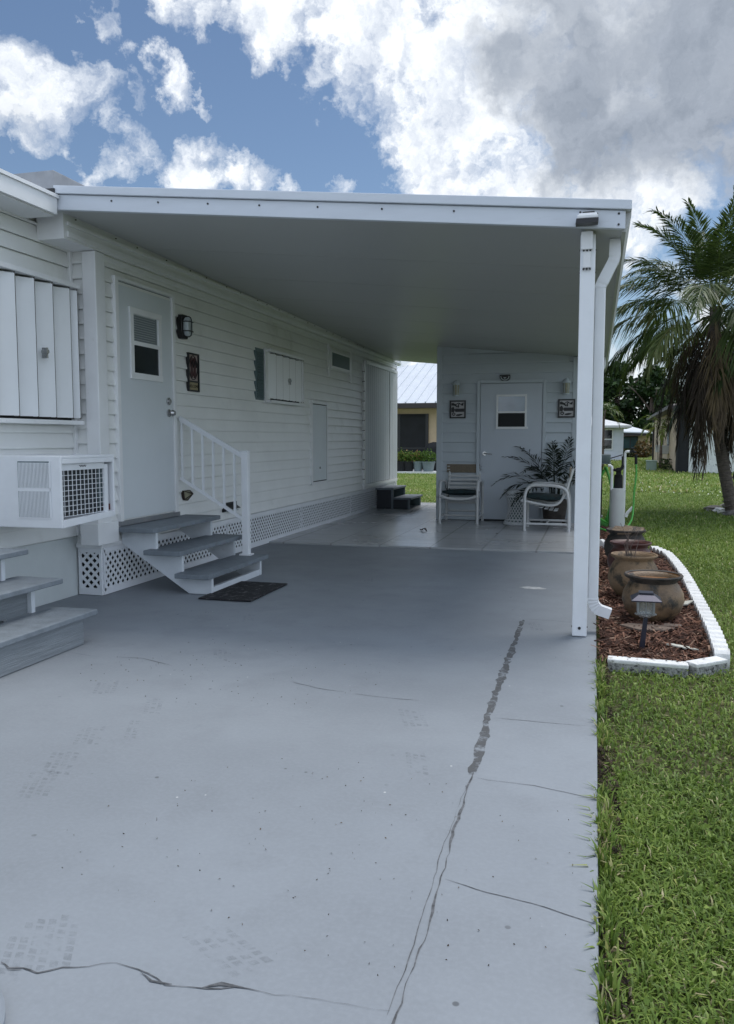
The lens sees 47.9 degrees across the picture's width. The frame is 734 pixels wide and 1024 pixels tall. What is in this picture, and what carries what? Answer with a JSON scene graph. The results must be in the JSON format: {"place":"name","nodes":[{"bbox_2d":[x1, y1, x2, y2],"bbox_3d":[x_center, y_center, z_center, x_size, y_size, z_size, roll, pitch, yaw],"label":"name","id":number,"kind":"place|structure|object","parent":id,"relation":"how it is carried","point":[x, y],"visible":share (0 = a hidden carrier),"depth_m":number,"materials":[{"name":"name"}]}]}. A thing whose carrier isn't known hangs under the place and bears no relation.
{"place":"outdoors","nodes":[
{"label":"outdoors","id":0,"kind":"place"},
{"bbox_2d":[0,990,5,1023],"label":"round slab","id":1,"kind":"structure","parent":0,"point":[2,1012],"depth_m":1.84,"materials":[{"name":"grey concrete"}]},
{"bbox_2d":[0,543,598,1023],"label":"driveway","id":2,"kind":"structure","parent":0,"point":[416,679],"depth_m":2.98,"materials":[{"name":"paint"}]},
{"bbox_2d":[0,548,96,676],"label":"side steps","id":3,"kind":"structure","parent":2,"relation":"on","point":[31,639],"depth_m":5.02,"materials":[{"name":"grey paint"}]},
{"bbox_2d":[119,416,267,593],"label":"entry steps","id":4,"kind":"structure","parent":2,"relation":"on","point":[140,540],"depth_m":7.62,"materials":[{"name":"grey paint"}]},
{"bbox_2d":[198,581,286,601],"bbox_3d":[-1.042,0.673,7.056,0.460,0.012,0.830,1,5,15],"label":"door mat","id":5,"kind":"object","parent":2,"relation":"on","point":[245,591],"depth_m":6.99,"materials":[{"name":"rubber"}]},
{"bbox_2d":[62,612,588,975],"bbox_3d":[-0.512,0.960,3.872,2.991,0.004,4.189,1,5,15],"label":"grit","id":6,"kind":"object","parent":2,"relation":"on","point":[340,822],"visible":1,"depth_m":2.70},
{"bbox_2d":[53,185,631,636],"bbox_3d":[1.089,-1.239,10.867,4.060,3.151,10.835,1,5,15],"label":"carport","id":7,"kind":"object","parent":2,"relation":"on","point":[409,277],"visible":0.97,"depth_m":6.24,"materials":[{"name":"metal"}]},
{"bbox_2d":[576,211,598,226],"bbox_3d":[1.353,-1.805,5.077,0.136,0.082,0.097,1,5,15],"label":"fascia light","id":8,"kind":"object","parent":7,"relation":"attached to","point":[588,218],"visible":1,"depth_m":5.05,"materials":[{"name":"black plastic"}]},
{"bbox_2d":[0,0,733,422],"label":"sky","id":9,"kind":"structure","parent":0,"point":[633,100],"materials":[{"name":"blue"}]},
{"bbox_2d":[397,472,435,502],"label":"grass","id":10,"kind":"structure","parent":0,"point":[418,478],"depth_m":24.54,"materials":[{"name":"green plant"}]},
{"bbox_2d":[397,469,435,473],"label":"neighbour patio","id":11,"kind":"structure","parent":0,"point":[422,471],"depth_m":32.56,"materials":[{"name":"white paint"}]},
{"bbox_2d":[397,447,407,470],"bbox_3d":[1.380,-2.106,33.025,0.679,0.952,0.892,-4,6,-39],"label":"flower planter","id":12,"kind":"object","parent":11,"relation":"on","point":[400,464],"visible":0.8,"depth_m":32.92,"materials":[{"name":"green plant"}]},
{"bbox_2d":[403,450,416,470],"bbox_3d":[1.692,-2.052,32.934,0.765,0.860,0.669,1,5,15],"label":"flower planter","id":13,"kind":"object","parent":11,"relation":"on","point":[409,465],"visible":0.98,"depth_m":32.86,"materials":[{"name":"green plant"}]},
{"bbox_2d":[411,450,425,470],"bbox_3d":[1.999,-2.052,32.877,0.764,0.870,0.576,1,5,15],"label":"flower planter","id":14,"kind":"object","parent":11,"relation":"on","point":[417,464],"visible":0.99,"depth_m":32.78,"materials":[{"name":"green plant"}]},
{"bbox_2d":[419,448,435,471],"bbox_3d":[2.475,-2.065,32.774,0.766,0.913,0.839,-2,6,-24],"label":"flower planter","id":15,"kind":"object","parent":11,"relation":"on","point":[428,465],"visible":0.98,"depth_m":32.62,"materials":[{"name":"white plastic"}]},
{"bbox_2d":[425,442,435,470],"bbox_3d":[2.843,-2.277,33.786,1.000,1.159,0.760,1,5,15],"label":"covered grill","id":16,"kind":"object","parent":11,"relation":"on","point":[431,445],"visible":0.24,"depth_m":33.51,"materials":[{"name":"black plastic"}]},
{"bbox_2d":[397,363,436,468],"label":"neighbour house","id":17,"kind":"structure","parent":0,"point":[416,406],"depth_m":35.08,"materials":[{"name":"beige paint"}]},
{"bbox_2d":[397,414,428,468],"bbox_3d":[1.228,-3.015,35.271,2.820,2.310,0.071,1,5,15],"label":"sliding door","id":18,"kind":"structure","parent":17,"relation":"in","point":[412,429],"depth_m":35.03,"materials":[{"name":"grey glass"}]},
{"bbox_2d":[269,502,589,554],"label":"patio","id":19,"kind":"structure","parent":0,"point":[389,528],"depth_m":11.12,"materials":[{"name":"tile"}]},
{"bbox_2d":[375,485,422,508],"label":"patio steps","id":20,"kind":"structure","parent":19,"relation":"on","point":[392,497],"depth_m":15.24,"materials":[{"name":"grey paint"}]},
{"bbox_2d":[438,464,483,524],"bbox_3d":[1.461,-0.287,12.763,0.619,0.885,0.714,1,5,15],"label":"patio chair","id":21,"kind":"object","parent":19,"relation":"on","point":[464,468],"visible":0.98,"depth_m":12.96,"materials":[{"name":"white plastic"}]},
{"bbox_2d":[442,482,479,494],"bbox_3d":[1.435,-0.351,12.748,0.545,0.194,0.561,1,5,15],"label":"seat cushion","id":22,"kind":"object","parent":21,"relation":"on","point":[449,491],"visible":0.89,"depth_m":12.51,"materials":[{"name":"black fabric"}]},
{"bbox_2d":[436,346,577,522],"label":"storage shed","id":23,"kind":"structure","parent":19,"relation":"on","point":[498,424],"depth_m":12.81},
{"bbox_2d":[452,380,459,395],"bbox_3d":[1.392,-1.929,12.878,0.132,0.250,0.156,1,5,15],"label":"wall lantern","id":24,"kind":"object","parent":23,"relation":"attached to","point":[456,387],"depth_m":12.84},
{"bbox_2d":[450,400,465,417],"bbox_3d":[1.424,-1.610,12.967,0.252,0.280,0.022,1,5,15],"label":"wall plaque","id":25,"kind":"object","parent":23,"relation":"attached to","point":[457,408],"depth_m":12.96,"materials":[{"name":"black plastic"}]},
{"bbox_2d":[500,375,509,380],"bbox_3d":[2.123,-2.065,12.715,0.160,0.090,0.062,1,5,15],"label":"solar wall light","id":26,"kind":"object","parent":23,"relation":"attached to","point":[504,377],"visible":1,"depth_m":12.69,"materials":[{"name":"black plastic"}]},
{"bbox_2d":[476,379,546,521],"bbox_3d":[2.219,-0.944,12.785,1.060,2.186,0.079,1,5,15],"label":"door","id":27,"kind":"structure","parent":23,"relation":"in","point":[511,410],"depth_m":12.79,"materials":[{"name":"paint"}]},
{"bbox_2d":[558,399,574,417],"bbox_3d":[3.025,-1.572,12.529,0.252,0.280,0.022,1,5,15],"label":"wall plaque","id":28,"kind":"object","parent":23,"relation":"attached to","point":[566,408],"depth_m":12.53,"materials":[{"name":"black plastic"}]},
{"bbox_2d":[562,378,570,394],"bbox_3d":[3.002,-1.890,12.437,0.132,0.250,0.156,1,5,15],"label":"wall lantern","id":29,"kind":"object","parent":23,"relation":"attached to","point":[566,382],"depth_m":12.39,"materials":[{"name":"white glass"}]},
{"bbox_2d":[503,489,530,525],"bbox_3d":[2.255,-0.075,12.406,0.415,0.525,0.415,1,5,15],"label":"wicker table","id":30,"kind":"object","parent":19,"relation":"on","point":[514,516],"visible":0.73,"depth_m":12.29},
{"bbox_2d":[521,467,574,531],"bbox_3d":[2.568,-0.196,11.736,0.714,0.885,0.619,1,5,15],"label":"patio chair","id":31,"kind":"object","parent":19,"relation":"on","point":[525,501],"visible":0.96,"depth_m":11.53,"materials":[{"name":"white plastic"}]},
{"bbox_2d":[526,492,562,500],"bbox_3d":[2.559,-0.264,11.756,0.561,0.194,0.545,1,5,15],"label":"seat cushion","id":32,"kind":"object","parent":31,"relation":"on","point":[545,496],"visible":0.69,"depth_m":11.55,"materials":[{"name":"black fabric"}]},
{"bbox_2d":[491,436,612,525],"bbox_3d":[2.734,-0.526,12.323,1.812,1.437,1.516,1,5,15],"label":"potted palm","id":33,"kind":"object","parent":19,"relation":"on","point":[560,513],"visible":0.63,"depth_m":12.24,"materials":[{"name":"green leaf"},{"name":"dark clay"}]},
{"bbox_2d":[397,456,733,1023],"bbox_3d":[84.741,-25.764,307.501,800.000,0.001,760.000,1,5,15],"label":"lawn","id":34,"kind":"structure","parent":0,"point":[650,757],"depth_m":3.87,"materials":[{"name":"green plant"}]},
{"bbox_2d":[0,168,400,606],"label":"mobile home","id":35,"kind":"object","parent":34,"relation":"on","point":[94,349],"visible":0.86,"depth_m":7.59,"materials":[{"name":"plastic"}]},
{"bbox_2d":[0,454,115,528],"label":"air conditioner","id":36,"kind":"object","parent":35,"relation":"attached to","point":[59,491],"visible":1,"depth_m":5.73,"materials":[{"name":"white paint"}]},
{"bbox_2d":[111,275,179,525],"bbox_3d":[-1.958,-0.969,7.461,0.098,2.100,1.030,1,5,15],"label":"door","id":37,"kind":"structure","parent":35,"relation":"in","point":[144,348],"depth_m":7.41,"materials":[{"name":"paint"}]},
{"bbox_2d":[176,314,193,339],"bbox_3d":[-1.757,-1.796,8.019,0.133,0.230,0.150,1,5,15],"label":"bulkhead lamp","id":38,"kind":"object","parent":35,"relation":"attached to","point":[184,324],"visible":1,"depth_m":7.97,"materials":[{"name":"black plastic"}]},
{"bbox_2d":[181,490,192,500],"bbox_3d":[-1.766,-0.164,8.205,0.093,0.105,0.155,1,5,15],"label":"step lantern","id":39,"kind":"object","parent":35,"relation":"attached to","point":[186,495],"visible":1,"depth_m":8.16,"materials":[{"name":"brown metal"}]},
{"bbox_2d":[186,352,199,391],"bbox_3d":[-1.745,-1.399,8.290,0.032,0.380,0.230,1,5,15],"label":"welcome plaque","id":40,"kind":"object","parent":35,"relation":"attached to","point":[192,374],"visible":1,"depth_m":8.28,"materials":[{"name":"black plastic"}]},
{"bbox_2d":[222,501,240,511],"bbox_3d":[-1.503,-0.059,9.206,0.078,0.100,0.360,1,5,15],"label":"step light","id":41,"kind":"object","parent":35,"relation":"attached to","point":[230,505],"visible":0.5,"depth_m":9.19,"materials":[{"name":"black plastic"}]},
{"bbox_2d":[327,343,351,382],"bbox_3d":[-0.423,-2.336,13.059,0.033,0.520,1.220,1,5,15],"label":"transom window","id":42,"kind":"structure","parent":35,"relation":"in","point":[337,360],"depth_m":12.97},
{"bbox_2d":[599,539,604,548],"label":"edging block","id":43,"kind":"structure","parent":34,"relation":"on","point":[602,542],"depth_m":9.90,"materials":[{"name":"white paint"}]},
{"bbox_2d":[592,385,617,418],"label":"broad tree","id":44,"kind":"object","parent":34,"relation":"on","point":[608,415],"visible":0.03,"depth_m":82.48,"materials":[{"name":"green plant"}]},
{"bbox_2d":[600,454,610,529],"bbox_3d":[3.372,-0.284,12.037,0.340,1.110,0.340,1,5,15],"label":"hose stand","id":45,"kind":"object","parent":34,"relation":"on","point":[606,458],"visible":0.38,"depth_m":11.92,"materials":[{"name":"grey plastic"}]},
{"bbox_2d":[572,655,646,1023],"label":"edge grass","id":46,"kind":"structure","parent":34,"relation":"on","point":[604,909],"depth_m":2.33,"materials":[{"name":"green plant"}]},
{"bbox_2d":[591,420,631,460],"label":"white cottage","id":47,"kind":"structure","parent":34,"relation":"on","point":[614,438],"depth_m":52.49,"materials":[{"name":"paint"}]},
{"bbox_2d":[604,429,612,449],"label":"window","id":48,"kind":"structure","parent":47,"relation":"in","point":[608,441],"depth_m":52.54,"materials":[{"name":"white glass"}]},
{"bbox_2d":[601,395,624,466],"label":"young palm","id":49,"kind":"object","parent":34,"relation":"on","point":[608,404],"visible":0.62,"depth_m":40.14,"materials":[{"name":"green plant"}]},
{"bbox_2d":[597,665,634,1023],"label":"thatch","id":50,"kind":"object","parent":34,"relation":"on","point":[617,819],"visible":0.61,"depth_m":2.80,"materials":[{"name":"plant"}]},
{"bbox_2d":[603,360,649,424],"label":"broad tree","id":51,"kind":"object","parent":34,"relation":"on","point":[610,389],"visible":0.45,"depth_m":86.15,"materials":[{"name":"green plant"}]},
{"bbox_2d":[623,448,642,456],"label":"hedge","id":52,"kind":"object","parent":34,"relation":"on","point":[629,454],"visible":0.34,"depth_m":61.62,"materials":[{"name":"green plant"}]},
{"bbox_2d":[632,439,651,457],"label":"shrub","id":53,"kind":"object","parent":34,"relation":"on","point":[638,448],"visible":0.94,"depth_m":60.59,"materials":[{"name":"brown plant"}]},
{"bbox_2d":[616,365,678,442],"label":"broad tree","id":54,"kind":"object","parent":34,"relation":"on","point":[653,384],"visible":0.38,"depth_m":83.71,"materials":[{"name":"green plant"}]},
{"bbox_2d":[607,655,688,677],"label":"edging block","id":55,"kind":"structure","parent":34,"relation":"on","point":[671,668],"depth_m":4.75,"materials":[{"name":"concrete"}]},
{"bbox_2d":[646,460,656,470],"bbox_3d":[12.198,-1.998,35.465,0.450,0.450,0.430,1,5,15],"label":"utility pedestal","id":56,"kind":"object","parent":34,"relation":"on","point":[651,464],"visible":0.93,"depth_m":35.27,"materials":[{"name":"green metal"}]},
{"bbox_2d":[592,526,711,667],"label":"mulch","id":57,"kind":"object","parent":34,"relation":"on","point":[652,653],"visible":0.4,"depth_m":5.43,"materials":[{"name":"brown wood"}]},
{"bbox_2d":[600,464,636,530],"bbox_3d":[3.532,-0.200,11.514,0.554,0.947,0.212,-1,5,-8],"label":"garden hose","id":58,"kind":"object","parent":57,"relation":"on","point":[633,497],"visible":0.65,"depth_m":11.61,"materials":[{"name":"green rubber"}]},
{"bbox_2d":[608,448,636,527],"bbox_3d":[3.617,-0.307,11.727,0.395,1.211,0.219,1,5,15],"label":"pump cover","id":59,"kind":"object","parent":57,"relation":"on","point":[617,514],"visible":0.95,"depth_m":11.67,"materials":[{"name":"white plastic"}]},
{"bbox_2d":[600,467,613,526],"bbox_3d":[3.397,-0.221,11.882,0.332,0.862,0.165,1,5,15],"label":"coiled hose","id":60,"kind":"object","parent":59,"relation":"hanging from","point":[605,522],"visible":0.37,"depth_m":11.83,"materials":[{"name":"green rubber"}]},
{"bbox_2d":[604,527,645,556],"bbox_3d":[2.701,0.362,8.635,0.438,0.368,0.434,1,5,15],"label":"clay pot","id":61,"kind":"object","parent":57,"relation":"on","point":[608,546],"visible":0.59,"depth_m":8.52,"materials":[{"name":"ceramic"}]},
{"bbox_2d":[612,525,644,534],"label":"pot shards","id":62,"kind":"object","parent":61,"relation":"in","point":[625,528],"visible":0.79,"depth_m":8.53,"materials":[{"name":"ceramic"}]},
{"bbox_2d":[607,539,651,567],"bbox_3d":[2.464,0.451,7.740,0.417,0.348,0.412,1,5,15],"label":"clay pot","id":63,"kind":"object","parent":57,"relation":"on","point":[618,545],"visible":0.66,"depth_m":7.67,"materials":[{"name":"ceramic"}]},
{"bbox_2d":[608,551,657,596],"bbox_3d":[2.206,0.525,6.839,0.411,0.358,0.429,1,5,15],"label":"clay pot","id":64,"kind":"object","parent":57,"relation":"on","point":[621,564],"visible":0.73,"depth_m":6.74,"materials":[{"name":"ceramic"}]},
{"bbox_2d":[620,523,646,556],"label":"twigs","id":65,"kind":"object","parent":64,"relation":"in","point":[627,540],"visible":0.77,"depth_m":6.89,"materials":[{"name":"brown wood"}]},
{"bbox_2d":[630,590,661,649],"bbox_3d":[1.717,0.688,5.101,0.176,0.394,0.176,1,5,15],"label":"path light","id":66,"kind":"object","parent":57,"relation":"on","point":[646,596],"visible":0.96,"depth_m":5.06,"materials":[{"name":"metal"}]},
{"bbox_2d":[619,623,675,632],"bbox_3d":[1.910,0.790,5.625,0.367,0.025,0.189,1,5,15],"label":"flagstone","id":67,"kind":"object","parent":57,"relation":"on","point":[631,626],"visible":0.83,"depth_m":5.62,"materials":[{"name":"beige stone"}]},
{"bbox_2d":[622,569,684,622],"bbox_3d":[2.061,0.612,5.960,0.431,0.339,0.423,1,5,15],"label":"clay pot","id":68,"kind":"object","parent":57,"relation":"on","point":[664,586],"visible":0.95,"depth_m":5.82,"materials":[{"name":"ceramic"}]},
{"bbox_2d":[660,623,681,627],"bbox_3d":[2.090,0.785,5.684,0.127,0.022,0.097,4,6,35],"label":"flagstone","id":69,"kind":"object","parent":57,"relation":"on","point":[669,625],"visible":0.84,"depth_m":5.68,"materials":[{"name":"beige stone"}]},
{"bbox_2d":[666,643,698,650],"bbox_3d":[1.948,0.834,5.099,0.197,0.021,0.052,4,6,37],"label":"pale shard","id":70,"kind":"object","parent":57,"relation":"on","point":[677,646],"visible":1,"depth_m":5.10,"materials":[{"name":"stone"}]},
{"bbox_2d":[683,600,692,605],"bbox_3d":[2.455,0.711,6.413,0.149,0.049,0.119,1,5,15],"label":"pale shard","id":71,"kind":"object","parent":57,"relation":"on","point":[687,602],"visible":0.54,"depth_m":6.39,"materials":[{"name":"stone"}]},
{"bbox_2d":[636,415,670,468],"bbox_3d":[13.433,-3.277,37.689,2.231,2.630,2.227,1,5,15],"label":"yellow palm","id":72,"kind":"object","parent":34,"relation":"on","point":[662,432],"visible":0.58,"depth_m":37.64,"materials":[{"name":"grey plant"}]},
{"bbox_2d":[649,546,669,557],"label":"edging block","id":73,"kind":"structure","parent":34,"relation":"on","point":[659,550],"depth_m":9.37,"materials":[{"name":"white paint"}]},
{"bbox_2d":[590,458,733,493],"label":"grass","id":74,"kind":"structure","parent":34,"relation":"on","point":[674,487],"depth_m":26.19,"materials":[{"name":"green plant"}]},
{"bbox_2d":[596,562,733,781],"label":"grass","id":75,"kind":"structure","parent":34,"relation":"on","point":[727,632],"depth_m":4.12,"materials":[{"name":"green plant"}]},
{"bbox_2d":[657,458,673,470],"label":"weeds","id":76,"kind":"object","parent":34,"relation":"on","point":[665,464],"visible":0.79,"depth_m":36.30,"materials":[{"name":"green plant"}]},
{"bbox_2d":[598,624,733,1023],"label":"clover leaves","id":77,"kind":"object","parent":34,"relation":"on","point":[646,927],"visible":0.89,"depth_m":2.85,"materials":[{"name":"green plant"}]},
{"bbox_2d":[604,185,733,512],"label":"palm tree","id":78,"kind":"object","parent":34,"relation":"on","point":[711,259],"visible":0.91,"depth_m":14.24,"materials":[{"name":"green plant"}]},
{"bbox_2d":[663,552,678,567],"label":"edging block","id":79,"kind":"structure","parent":34,"relation":"on","point":[669,556],"depth_m":8.81,"materials":[{"name":"white paint"}]},
{"bbox_2d":[628,480,720,495],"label":"clover flowers","id":80,"kind":"object","parent":34,"relation":"on","point":[673,492],"visible":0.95,"depth_m":20.08,"materials":[{"name":"plant"}]},
{"bbox_2d":[670,560,686,571],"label":"edging block","id":81,"kind":"structure","parent":34,"relation":"on","point":[676,565],"depth_m":8.19,"materials":[{"name":"white paint"}]},
{"bbox_2d":[678,569,693,586],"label":"edging block","id":82,"kind":"structure","parent":34,"relation":"on","point":[686,575],"depth_m":7.47,"materials":[{"name":"white paint"}]},
{"bbox_2d":[641,292,733,479],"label":"palm tree","id":83,"kind":"object","parent":34,"relation":"on","point":[720,384],"visible":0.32,"depth_m":15.14,"materials":[{"name":"green plant"}]},
{"bbox_2d":[647,401,733,472],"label":"tan house","id":84,"kind":"structure","parent":34,"relation":"on","point":[680,461],"depth_m":33.18,"materials":[{"name":"paint"}]},
{"bbox_2d":[662,426,669,453],"bbox_3d":[13.949,-3.390,38.611,0.375,1.330,1.200,1,5,15],"label":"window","id":85,"kind":"structure","parent":84,"relation":"in","point":[665,448],"depth_m":38.23,"materials":[{"name":"grey glass"}]},
{"bbox_2d":[675,415,689,472],"bbox_3d":[12.743,-2.862,33.364,0.440,2.540,0.650,1,5,15],"label":"screen door","id":86,"kind":"structure","parent":84,"relation":"in","point":[682,459],"depth_m":33.13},
{"bbox_2d":[684,581,700,597],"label":"edging block","id":87,"kind":"structure","parent":34,"relation":"on","point":[690,587],"depth_m":6.95,"materials":[{"name":"white paint"}]},
{"bbox_2d":[690,594,709,619],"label":"edging block","id":88,"kind":"structure","parent":34,"relation":"on","point":[699,602],"depth_m":6.32,"materials":[{"name":"white paint"}]},
{"bbox_2d":[685,656,727,677],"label":"edging block","id":89,"kind":"structure","parent":34,"relation":"on","point":[708,665],"depth_m":4.72,"materials":[{"name":"concrete"}]},
{"bbox_2d":[698,610,720,638],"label":"edging block","id":90,"kind":"structure","parent":34,"relation":"on","point":[708,619],"depth_m":5.70,"materials":[{"name":"white paint"}]},
{"bbox_2d":[703,505,720,511],"bbox_3d":[6.531,-0.053,15.625,0.327,0.159,0.385,1,5,15],"label":"rock","id":91,"kind":"object","parent":34,"relation":"on","point":[711,507],"visible":0.47,"depth_m":15.51,"materials":[{"name":"grey stone"}]},
{"bbox_2d":[707,630,729,670],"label":"edging block","id":92,"kind":"structure","parent":34,"relation":"on","point":[718,645],"depth_m":5.00,"materials":[{"name":"white paint"}]},
{"bbox_2d":[712,507,724,512],"bbox_3d":[6.519,-0.021,15.245,0.273,0.134,0.240,1,5,15],"label":"rock","id":93,"kind":"object","parent":34,"relation":"on","point":[717,509],"visible":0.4,"depth_m":15.20,"materials":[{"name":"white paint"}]},
{"bbox_2d":[722,510,733,515],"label":"rock","id":94,"kind":"object","parent":34,"relation":"on","point":[729,512],"visible":0.7,"depth_m":14.51,"materials":[{"name":"grey stone"}]},
{"bbox_2d":[623,427,652,453],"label":"beige house","id":95,"kind":"structure","parent":0,"point":[632,436],"depth_m":62.53,"materials":[{"name":"paint"}]},
{"bbox_2d":[623,436,637,448],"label":"window","id":96,"kind":"structure","parent":95,"relation":"in","point":[628,441],"depth_m":62.67,"materials":[{"name":"teal glass"}]},
{"bbox_2d":[597,764,733,1023],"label":"grass","id":97,"kind":"structure","parent":0,"point":[696,898],"depth_m":2.44,"materials":[{"name":"green plant"}]},
{"bbox_2d":[602,491,733,570],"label":"grass","id":98,"kind":"structure","parent":0,"point":[693,506],"depth_m":12.94,"materials":[{"name":"green plant"}]}
]}

